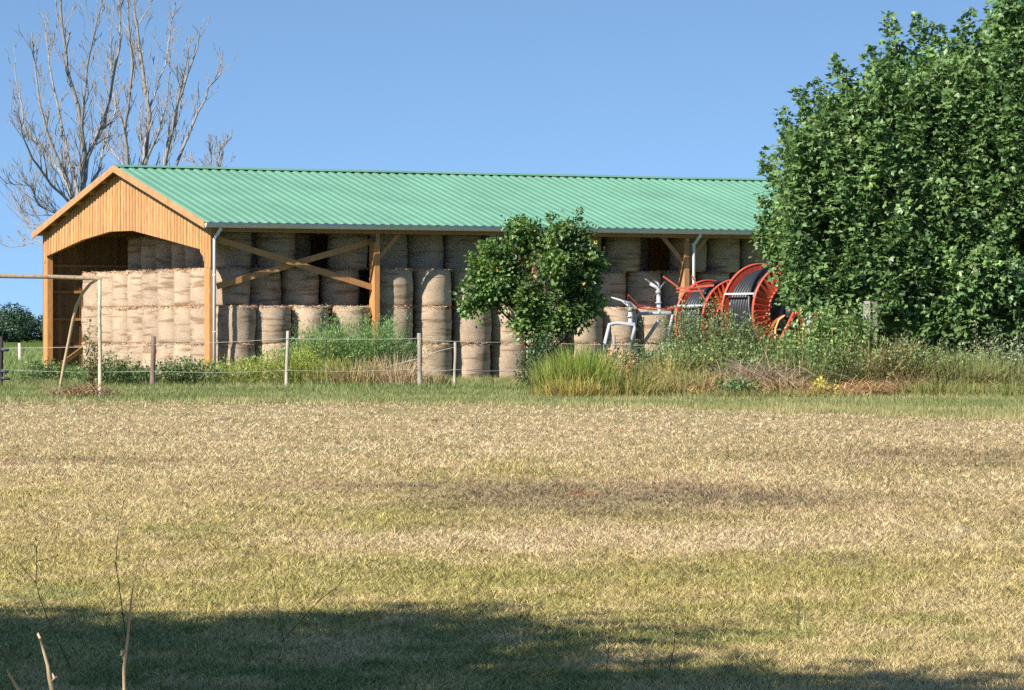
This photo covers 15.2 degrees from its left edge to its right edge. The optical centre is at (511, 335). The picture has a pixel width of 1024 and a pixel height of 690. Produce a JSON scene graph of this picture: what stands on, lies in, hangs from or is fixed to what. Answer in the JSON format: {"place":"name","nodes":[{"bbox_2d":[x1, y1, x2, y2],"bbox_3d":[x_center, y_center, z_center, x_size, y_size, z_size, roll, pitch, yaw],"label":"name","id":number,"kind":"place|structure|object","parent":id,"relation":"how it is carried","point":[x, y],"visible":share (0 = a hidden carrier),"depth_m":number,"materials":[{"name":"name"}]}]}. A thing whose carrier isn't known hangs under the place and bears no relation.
{"place":"outdoors","nodes":[
{"label":"outdoors","id":0,"kind":"place"},
{"bbox_2d":[3,345,147,381],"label":"meadow grass","id":1,"kind":"structure","parent":0,"point":[11,360],"depth_m":187.65,"materials":[{"name":"green plant"}]},
{"bbox_2d":[0,0,1021,333],"label":"sky","id":2,"kind":"structure","parent":0,"point":[666,88],"materials":[{"name":"blue"}]},
{"bbox_2d":[0,337,1023,689],"bbox_3d":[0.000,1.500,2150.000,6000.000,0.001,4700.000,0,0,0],"label":"ground","id":3,"kind":"structure","parent":0,"point":[38,343],"depth_m":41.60,"materials":[{"name":"beige plant"}]},
{"bbox_2d":[0,302,42,341],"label":"woodland","id":4,"kind":"object","parent":3,"relation":"on","point":[18,325],"visible":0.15,"depth_m":802.97,"materials":[{"name":"green plant"}]},
{"bbox_2d":[4,356,83,382],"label":"weed clump","id":5,"kind":"object","parent":3,"relation":"on","point":[35,371],"visible":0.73,"depth_m":118.72,"materials":[{"name":"green plant"}]},
{"bbox_2d":[0,274,101,396],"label":"football goal","id":6,"kind":"object","parent":3,"relation":"on","point":[69,277],"visible":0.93,"depth_m":91.27,"materials":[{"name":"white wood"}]},
{"bbox_2d":[0,0,130,246],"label":"bare tree","id":7,"kind":"object","parent":3,"relation":"on","point":[82,166],"visible":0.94,"depth_m":149.52,"materials":[{"name":"grey plant"}]},
{"bbox_2d":[33,379,141,397],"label":"dry grass clump","id":8,"kind":"object","parent":3,"relation":"on","point":[82,390],"visible":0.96,"depth_m":91.47,"materials":[{"name":"beige plant"}]},
{"bbox_2d":[65,351,148,386],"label":"weed clump","id":9,"kind":"object","parent":3,"relation":"on","point":[121,370],"visible":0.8,"depth_m":111.66,"materials":[{"name":"green plant"}]},
{"bbox_2d":[110,341,127,368],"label":"hay bale","id":10,"kind":"object","parent":3,"relation":"on","point":[120,349],"visible":0.32,"depth_m":130.26},
{"bbox_2d":[111,305,127,344],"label":"hay bale","id":11,"kind":"object","parent":10,"relation":"on","point":[119,324],"visible":0.5,"depth_m":130.23},
{"bbox_2d":[111,271,127,306],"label":"hay bale","id":12,"kind":"object","parent":11,"relation":"on","point":[119,290],"visible":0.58,"depth_m":130.26},
{"bbox_2d":[126,343,142,370],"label":"hay bale","id":13,"kind":"object","parent":3,"relation":"on","point":[136,353],"visible":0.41,"depth_m":128.93},
{"bbox_2d":[126,306,142,342],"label":"hay bale","id":14,"kind":"object","parent":13,"relation":"on","point":[134,326],"visible":0.52,"depth_m":128.99},
{"bbox_2d":[126,269,148,307],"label":"hay bale","id":15,"kind":"object","parent":14,"relation":"on","point":[134,289],"visible":0.52,"depth_m":128.96},
{"bbox_2d":[141,341,157,370],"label":"hay bale","id":16,"kind":"object","parent":3,"relation":"on","point":[146,351],"visible":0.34,"depth_m":127.83},
{"bbox_2d":[142,306,157,344],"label":"hay bale","id":17,"kind":"object","parent":16,"relation":"on","point":[149,323],"visible":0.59,"depth_m":127.69},
{"bbox_2d":[141,269,169,306],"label":"hay bale","id":18,"kind":"object","parent":17,"relation":"on","point":[149,286],"visible":0.52,"depth_m":127.69},
{"bbox_2d":[85,0,237,165],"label":"bare tree","id":19,"kind":"object","parent":3,"relation":"on","point":[146,152],"visible":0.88,"depth_m":156.21,"materials":[{"name":"grey plant"}]},
{"bbox_2d":[156,343,173,377],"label":"hay bale","id":20,"kind":"object","parent":3,"relation":"on","point":[163,351],"visible":0.27,"depth_m":126.48},
{"bbox_2d":[157,305,173,343],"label":"hay bale","id":21,"kind":"object","parent":20,"relation":"on","point":[165,320],"visible":0.46,"depth_m":126.46},
{"bbox_2d":[157,268,173,307],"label":"hay bale","id":22,"kind":"object","parent":21,"relation":"on","point":[165,293],"visible":0.51,"depth_m":126.50},
{"bbox_2d":[171,342,190,375],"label":"hay bale","id":23,"kind":"object","parent":3,"relation":"on","point":[181,349],"visible":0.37,"depth_m":125.22},
{"bbox_2d":[172,304,190,343],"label":"hay bale","id":24,"kind":"object","parent":23,"relation":"on","point":[181,324],"visible":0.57,"depth_m":125.17},
{"bbox_2d":[173,268,189,306],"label":"hay bale","id":25,"kind":"object","parent":24,"relation":"on","point":[181,284],"visible":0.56,"depth_m":125.19},
{"bbox_2d":[138,354,228,385],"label":"weed clump","id":26,"kind":"object","parent":3,"relation":"on","point":[192,373],"visible":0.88,"depth_m":112.74,"materials":[{"name":"green plant"}]},
{"bbox_2d":[188,342,203,370],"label":"hay bale","id":27,"kind":"object","parent":3,"relation":"on","point":[197,351],"visible":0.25,"depth_m":123.99},
{"bbox_2d":[190,304,203,344],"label":"hay bale","id":28,"kind":"object","parent":27,"relation":"on","point":[196,324],"visible":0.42,"depth_m":123.99},
{"bbox_2d":[186,267,203,307],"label":"hay bale","id":29,"kind":"object","parent":28,"relation":"on","point":[196,282],"visible":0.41,"depth_m":123.98},
{"bbox_2d":[184,354,276,384],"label":"weed clump","id":30,"kind":"object","parent":3,"relation":"on","point":[235,371],"visible":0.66,"depth_m":114.38,"materials":[{"name":"green plant"}]},
{"bbox_2d":[216,342,257,379],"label":"hay bale","id":31,"kind":"object","parent":3,"relation":"on","point":[232,351],"visible":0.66,"depth_m":122.51},
{"bbox_2d":[216,304,255,343],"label":"hay bale","id":32,"kind":"object","parent":31,"relation":"on","point":[235,323],"visible":0.97,"depth_m":122.55},
{"bbox_2d":[216,266,250,305],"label":"hay bale","id":33,"kind":"object","parent":32,"relation":"on","point":[237,294],"visible":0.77,"depth_m":122.90},
{"bbox_2d":[215,232,251,267],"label":"hay bale","id":34,"kind":"object","parent":33,"relation":"on","point":[228,256],"visible":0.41,"depth_m":123.54},
{"bbox_2d":[255,343,291,379],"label":"hay bale","id":35,"kind":"object","parent":3,"relation":"on","point":[267,347],"visible":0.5,"depth_m":123.06},
{"bbox_2d":[255,305,292,343],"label":"hay bale","id":36,"kind":"object","parent":35,"relation":"on","point":[273,322],"visible":0.93,"depth_m":123.10},
{"bbox_2d":[249,267,281,305],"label":"hay bale","id":37,"kind":"object","parent":36,"relation":"on","point":[265,290],"visible":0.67,"depth_m":123.82},
{"bbox_2d":[255,232,295,268],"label":"hay bale","id":38,"kind":"object","parent":37,"relation":"on","point":[281,244],"visible":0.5,"depth_m":124.24},
{"bbox_2d":[237,344,339,384],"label":"weed clump","id":39,"kind":"object","parent":3,"relation":"on","point":[275,368],"visible":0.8,"depth_m":113.64,"materials":[{"name":"green plant"}]},
{"bbox_2d":[256,316,376,381],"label":"feathery bush","id":40,"kind":"object","parent":3,"relation":"on","point":[311,344],"visible":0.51,"depth_m":115.66,"materials":[{"name":"green plant"}]},
{"bbox_2d":[0,331,676,386],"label":"wire fence","id":41,"kind":"object","parent":3,"relation":"on","point":[287,338],"visible":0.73,"depth_m":111.91,"materials":[{"name":"metal"}]},
{"bbox_2d":[303,355,397,385],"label":"dry grass clump","id":42,"kind":"object","parent":3,"relation":"on","point":[358,378],"visible":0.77,"depth_m":112.73,"materials":[{"name":"beige plant"}]},
{"bbox_2d":[281,304,447,378],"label":"feathery bush","id":43,"kind":"object","parent":3,"relation":"on","point":[381,341],"visible":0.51,"depth_m":116.40,"materials":[{"name":"green plant"}]},
{"bbox_2d":[352,349,439,385],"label":"dry grass clump","id":44,"kind":"object","parent":3,"relation":"on","point":[405,376],"visible":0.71,"depth_m":112.80,"materials":[{"name":"beige plant"}]},
{"bbox_2d":[382,343,413,373],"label":"hay bale","id":45,"kind":"object","parent":3,"relation":"on","point":[404,355],"visible":0.12,"depth_m":125.32},
{"bbox_2d":[380,305,412,343],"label":"hay bale","id":46,"kind":"object","parent":45,"relation":"on","point":[399,311],"visible":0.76,"depth_m":125.20},
{"bbox_2d":[380,267,414,306],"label":"hay bale","id":47,"kind":"object","parent":46,"relation":"on","point":[396,286],"visible":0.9,"depth_m":125.19},
{"bbox_2d":[368,234,408,269],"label":"hay bale","id":48,"kind":"object","parent":47,"relation":"on","point":[395,255],"visible":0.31,"depth_m":126.03},
{"bbox_2d":[412,343,452,378],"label":"hay bale","id":49,"kind":"object","parent":3,"relation":"on","point":[443,362],"visible":0.59,"depth_m":125.78},
{"bbox_2d":[413,305,451,344],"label":"hay bale","id":50,"kind":"object","parent":49,"relation":"on","point":[433,323],"visible":0.92,"depth_m":125.83},
{"bbox_2d":[412,267,453,307],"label":"hay bale","id":51,"kind":"object","parent":50,"relation":"on","point":[431,287],"visible":1,"depth_m":125.83},
{"bbox_2d":[407,234,444,271],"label":"hay bale","id":52,"kind":"object","parent":51,"relation":"on","point":[425,251],"visible":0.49,"depth_m":126.67},
{"bbox_2d":[451,342,490,379],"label":"hay bale","id":53,"kind":"object","parent":3,"relation":"on","point":[475,357],"visible":0.73,"depth_m":126.47},
{"bbox_2d":[451,306,491,344],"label":"hay bale","id":54,"kind":"object","parent":53,"relation":"on","point":[467,332],"visible":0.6,"depth_m":126.47},
{"bbox_2d":[451,269,484,306],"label":"hay bale","id":55,"kind":"object","parent":54,"relation":"on","point":[455,277],"visible":0.34,"depth_m":126.61},
{"bbox_2d":[443,235,480,269],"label":"hay bale","id":56,"kind":"object","parent":55,"relation":"on","point":[456,248],"visible":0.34,"depth_m":127.24},
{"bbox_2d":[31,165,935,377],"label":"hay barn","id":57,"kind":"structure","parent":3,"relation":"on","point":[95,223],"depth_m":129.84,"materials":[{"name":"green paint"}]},
{"bbox_2d":[489,342,526,379],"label":"hay bale","id":58,"kind":"object","parent":3,"relation":"on","point":[503,356],"visible":0.62,"depth_m":127.07},
{"bbox_2d":[491,306,524,343],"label":"hay bale","id":59,"kind":"object","parent":58,"relation":"on","point":[499,333],"visible":0.3,"depth_m":127.08},
{"bbox_2d":[446,207,611,351],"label":"tree","id":60,"kind":"object","parent":3,"relation":"on","point":[497,281],"visible":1,"depth_m":107.63,"materials":[{"name":"green plant"}]},
{"bbox_2d":[512,330,566,387],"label":"shrub","id":61,"kind":"object","parent":3,"relation":"on","point":[533,350],"visible":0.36,"depth_m":107.01,"materials":[{"name":"green plant"}]},
{"bbox_2d":[515,352,582,396],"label":"weed clump","id":62,"kind":"object","parent":3,"relation":"on","point":[551,372],"visible":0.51,"depth_m":92.73,"materials":[{"name":"green plant"}]},
{"bbox_2d":[530,374,616,397],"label":"weed clump","id":63,"kind":"object","parent":3,"relation":"on","point":[572,390],"visible":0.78,"depth_m":91.45,"materials":[{"name":"green plant"}]},
{"bbox_2d":[564,342,602,363],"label":"hay bale","id":64,"kind":"object","parent":3,"relation":"on","point":[573,346],"visible":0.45,"depth_m":128.42},
{"bbox_2d":[565,309,602,343],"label":"hay bale","id":65,"kind":"object","parent":64,"relation":"on","point":[594,334],"visible":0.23,"depth_m":128.39},
{"bbox_2d":[531,337,638,395],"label":"weed clump","id":66,"kind":"object","parent":3,"relation":"on","point":[594,367],"visible":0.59,"depth_m":92.51,"materials":[{"name":"green plant"}]},
{"bbox_2d":[602,342,638,361],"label":"hay bale","id":67,"kind":"object","parent":3,"relation":"on","point":[626,345],"visible":0.25,"depth_m":128.96},
{"bbox_2d":[602,306,636,343],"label":"hay bale","id":68,"kind":"object","parent":67,"relation":"on","point":[622,333],"visible":0.62,"depth_m":128.96},
{"bbox_2d":[591,270,626,306],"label":"hay bale","id":69,"kind":"object","parent":68,"relation":"on","point":[614,284],"visible":0.52,"depth_m":129.65},
{"bbox_2d":[593,365,679,397],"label":"weed clump","id":70,"kind":"object","parent":3,"relation":"on","point":[632,387],"visible":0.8,"depth_m":92.29,"materials":[{"name":"green plant"}]},
{"bbox_2d":[637,342,671,365],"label":"hay bale","id":71,"kind":"object","parent":3,"relation":"on","point":[642,345],"visible":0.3,"depth_m":129.57},
{"bbox_2d":[635,305,672,344],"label":"hay bale","id":72,"kind":"object","parent":71,"relation":"on","point":[647,323],"visible":0.56,"depth_m":129.53},
{"bbox_2d":[625,270,660,306],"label":"hay bale","id":73,"kind":"object","parent":72,"relation":"on","point":[640,290],"visible":0.85,"depth_m":130.25},
{"bbox_2d":[602,237,643,271],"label":"hay bale","id":74,"kind":"object","parent":73,"relation":"on","point":[621,254],"visible":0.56,"depth_m":130.00},
{"bbox_2d":[631,278,682,348],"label":"sprinkler cart","id":75,"kind":"object","parent":3,"relation":"on","point":[658,302],"visible":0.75,"depth_m":109.28,"materials":[{"name":"metal"}]},
{"bbox_2d":[621,334,707,374],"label":"weed clump","id":76,"kind":"object","parent":3,"relation":"on","point":[660,350],"visible":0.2,"depth_m":96.84,"materials":[{"name":"green plant"}]},
{"bbox_2d":[619,346,717,393],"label":"weed clump","id":77,"kind":"object","parent":3,"relation":"on","point":[655,366],"visible":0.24,"depth_m":94.72,"materials":[{"name":"green plant"}]},
{"bbox_2d":[626,338,743,377],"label":"weed clump","id":78,"kind":"object","parent":3,"relation":"on","point":[690,359],"visible":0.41,"depth_m":95.14,"materials":[{"name":"green plant"}]},
{"bbox_2d":[663,275,730,351],"bbox_3d":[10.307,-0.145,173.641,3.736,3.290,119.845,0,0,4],"label":"hose reel","id":79,"kind":"object","parent":3,"relation":"on","point":[713,289],"visible":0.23,"depth_m":115.78,"materials":[{"name":"red paint"}]},
{"bbox_2d":[624,292,782,363],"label":"weed clump","id":80,"kind":"object","parent":3,"relation":"on","point":[699,328],"visible":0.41,"depth_m":100.74,"materials":[{"name":"green plant"}]},
{"bbox_2d":[646,366,766,396],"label":"weed clump","id":81,"kind":"object","parent":3,"relation":"on","point":[686,382],"visible":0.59,"depth_m":92.72,"materials":[{"name":"green plant"}]},
{"bbox_2d":[652,329,780,379],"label":"weed clump","id":82,"kind":"object","parent":3,"relation":"on","point":[727,355],"visible":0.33,"depth_m":95.32,"materials":[{"name":"green plant"}]},
{"bbox_2d":[690,309,798,367],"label":"weed clump","id":83,"kind":"object","parent":3,"relation":"on","point":[753,344],"visible":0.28,"depth_m":100.72,"materials":[{"name":"green plant"}]},
{"bbox_2d":[665,340,868,395],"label":"dry stalk heap","id":84,"kind":"object","parent":3,"relation":"on","point":[759,374],"visible":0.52,"depth_m":93.33,"materials":[{"name":"beige plant"}]},
{"bbox_2d":[517,340,1023,394],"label":"undergrowth","id":85,"kind":"object","parent":3,"relation":"on","point":[913,371],"visible":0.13,"depth_m":95.06,"materials":[{"name":"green plant"}]},
{"bbox_2d":[721,263,830,358],"bbox_3d":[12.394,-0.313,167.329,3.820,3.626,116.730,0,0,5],"label":"hose reel","id":86,"kind":"object","parent":3,"relation":"on","point":[750,288],"visible":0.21,"depth_m":111.81,"materials":[{"name":"red paint"}]},
{"bbox_2d":[728,368,858,395],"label":"dry stalk heap","id":87,"kind":"object","parent":3,"relation":"on","point":[788,383],"visible":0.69,"depth_m":92.68,"materials":[{"name":"beige plant"}]},
{"bbox_2d":[752,350,847,388],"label":"weed clump","id":88,"kind":"object","parent":3,"relation":"on","point":[801,366],"visible":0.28,"depth_m":94.21,"materials":[{"name":"green plant"}]},
{"bbox_2d":[735,321,876,383],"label":"weed clump","id":89,"kind":"object","parent":3,"relation":"on","point":[803,357],"visible":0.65,"depth_m":94.70,"materials":[{"name":"green plant"}]},
{"bbox_2d":[783,297,874,367],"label":"weed clump","id":90,"kind":"object","parent":3,"relation":"on","point":[812,335],"visible":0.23,"depth_m":99.83,"materials":[{"name":"green plant"}]},
{"bbox_2d":[806,293,895,378],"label":"weed clump","id":91,"kind":"object","parent":3,"relation":"on","point":[863,335],"visible":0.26,"depth_m":99.67,"materials":[{"name":"green plant"}]},
{"bbox_2d":[748,10,981,343],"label":"plane tree","id":92,"kind":"object","parent":3,"relation":"on","point":[850,186],"visible":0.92,"depth_m":103.39,"materials":[{"name":"green plant"}]},
{"bbox_2d":[827,374,914,395],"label":"dry stalk heap","id":93,"kind":"object","parent":3,"relation":"on","point":[873,387],"visible":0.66,"depth_m":93.32,"materials":[{"name":"beige plant"}]},
{"bbox_2d":[803,326,942,385],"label":"weed clump","id":94,"kind":"object","parent":3,"relation":"on","point":[891,364],"visible":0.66,"depth_m":95.15,"materials":[{"name":"green plant"}]},
{"bbox_2d":[858,331,987,388],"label":"weed clump","id":95,"kind":"object","parent":3,"relation":"on","point":[931,358],"visible":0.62,"depth_m":95.71,"materials":[{"name":"green plant"}]},
{"bbox_2d":[852,0,1023,359],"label":"plane tree","id":96,"kind":"object","parent":3,"relation":"on","point":[976,269],"visible":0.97,"depth_m":103.83,"materials":[{"name":"green plant"}]},
{"bbox_2d":[886,377,1001,396],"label":"weed clump","id":97,"kind":"object","parent":3,"relation":"on","point":[943,390],"visible":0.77,"depth_m":93.29,"materials":[{"name":"green plant"}]},
{"bbox_2d":[892,345,1023,388],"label":"weed clump","id":98,"kind":"object","parent":3,"relation":"on","point":[973,378],"visible":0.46,"depth_m":95.10,"materials":[{"name":"green plant"}]},
{"bbox_2d":[0,373,1023,420],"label":"verge grass","id":99,"kind":"structure","parent":0,"point":[928,406],"depth_m":88.09,"materials":[{"name":"green plant"}]},
{"bbox_2d":[650,387,873,398],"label":"weed clump","id":100,"kind":"object","parent":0,"point":[771,393],"visible":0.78,"depth_m":91.15,"materials":[{"name":"green plant"}]},
{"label":"hay bale","id":101,"kind":"object","parent":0,"visible":0},
{"bbox_2d":[286,303,330,343],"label":"hay bale","id":102,"kind":"object","parent":101,"relation":"on","point":[302,312],"visible":0.7,"depth_m":123.68},
{"bbox_2d":[280,268,320,305],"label":"hay bale","id":103,"kind":"object","parent":102,"relation":"on","point":[299,286],"visible":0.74,"depth_m":124.45},
{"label":"hay bale","id":104,"kind":"object","parent":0,"visible":0},
{"bbox_2d":[329,303,369,342],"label":"hay bale","id":105,"kind":"object","parent":104,"relation":"on","point":[343,311],"visible":0.56,"depth_m":124.36},
{"bbox_2d":[319,267,359,305],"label":"hay bale","id":106,"kind":"object","parent":105,"relation":"on","point":[335,292],"visible":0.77,"depth_m":125.20},
{"bbox_2d":[326,233,367,270],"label":"hay bale","id":107,"kind":"object","parent":106,"relation":"on","point":[355,258],"visible":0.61,"depth_m":125.42},
{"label":"hay bale","id":108,"kind":"object","parent":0,"visible":0},
{"bbox_2d":[666,306,678,342],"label":"hay bale","id":109,"kind":"object","parent":108,"relation":"on","point":[673,323],"visible":0.14,"depth_m":130.34},
{"bbox_2d":[660,271,696,306],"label":"hay bale","id":110,"kind":"object","parent":109,"relation":"on","point":[669,296],"visible":0.56,"depth_m":130.87},
{"bbox_2d":[668,238,706,271],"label":"hay bale","id":111,"kind":"object","parent":110,"relation":"on","point":[700,259],"visible":0.45,"depth_m":131.28},
{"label":"hay bale","id":112,"kind":"object","parent":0,"visible":0},
{"bbox_2d":[695,271,731,281],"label":"hay bale","id":113,"kind":"object","parent":112,"relation":"on","point":[716,276],"visible":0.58,"depth_m":131.52},
{"bbox_2d":[706,238,739,272],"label":"hay bale","id":114,"kind":"object","parent":113,"relation":"on","point":[723,254],"visible":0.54,"depth_m":131.83},
{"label":"hay bale","id":115,"kind":"object","parent":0,"visible":0},
{"bbox_2d":[739,239,771,269],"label":"hay bale","id":116,"kind":"object","parent":115,"relation":"on","point":[747,247],"visible":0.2,"depth_m":132.40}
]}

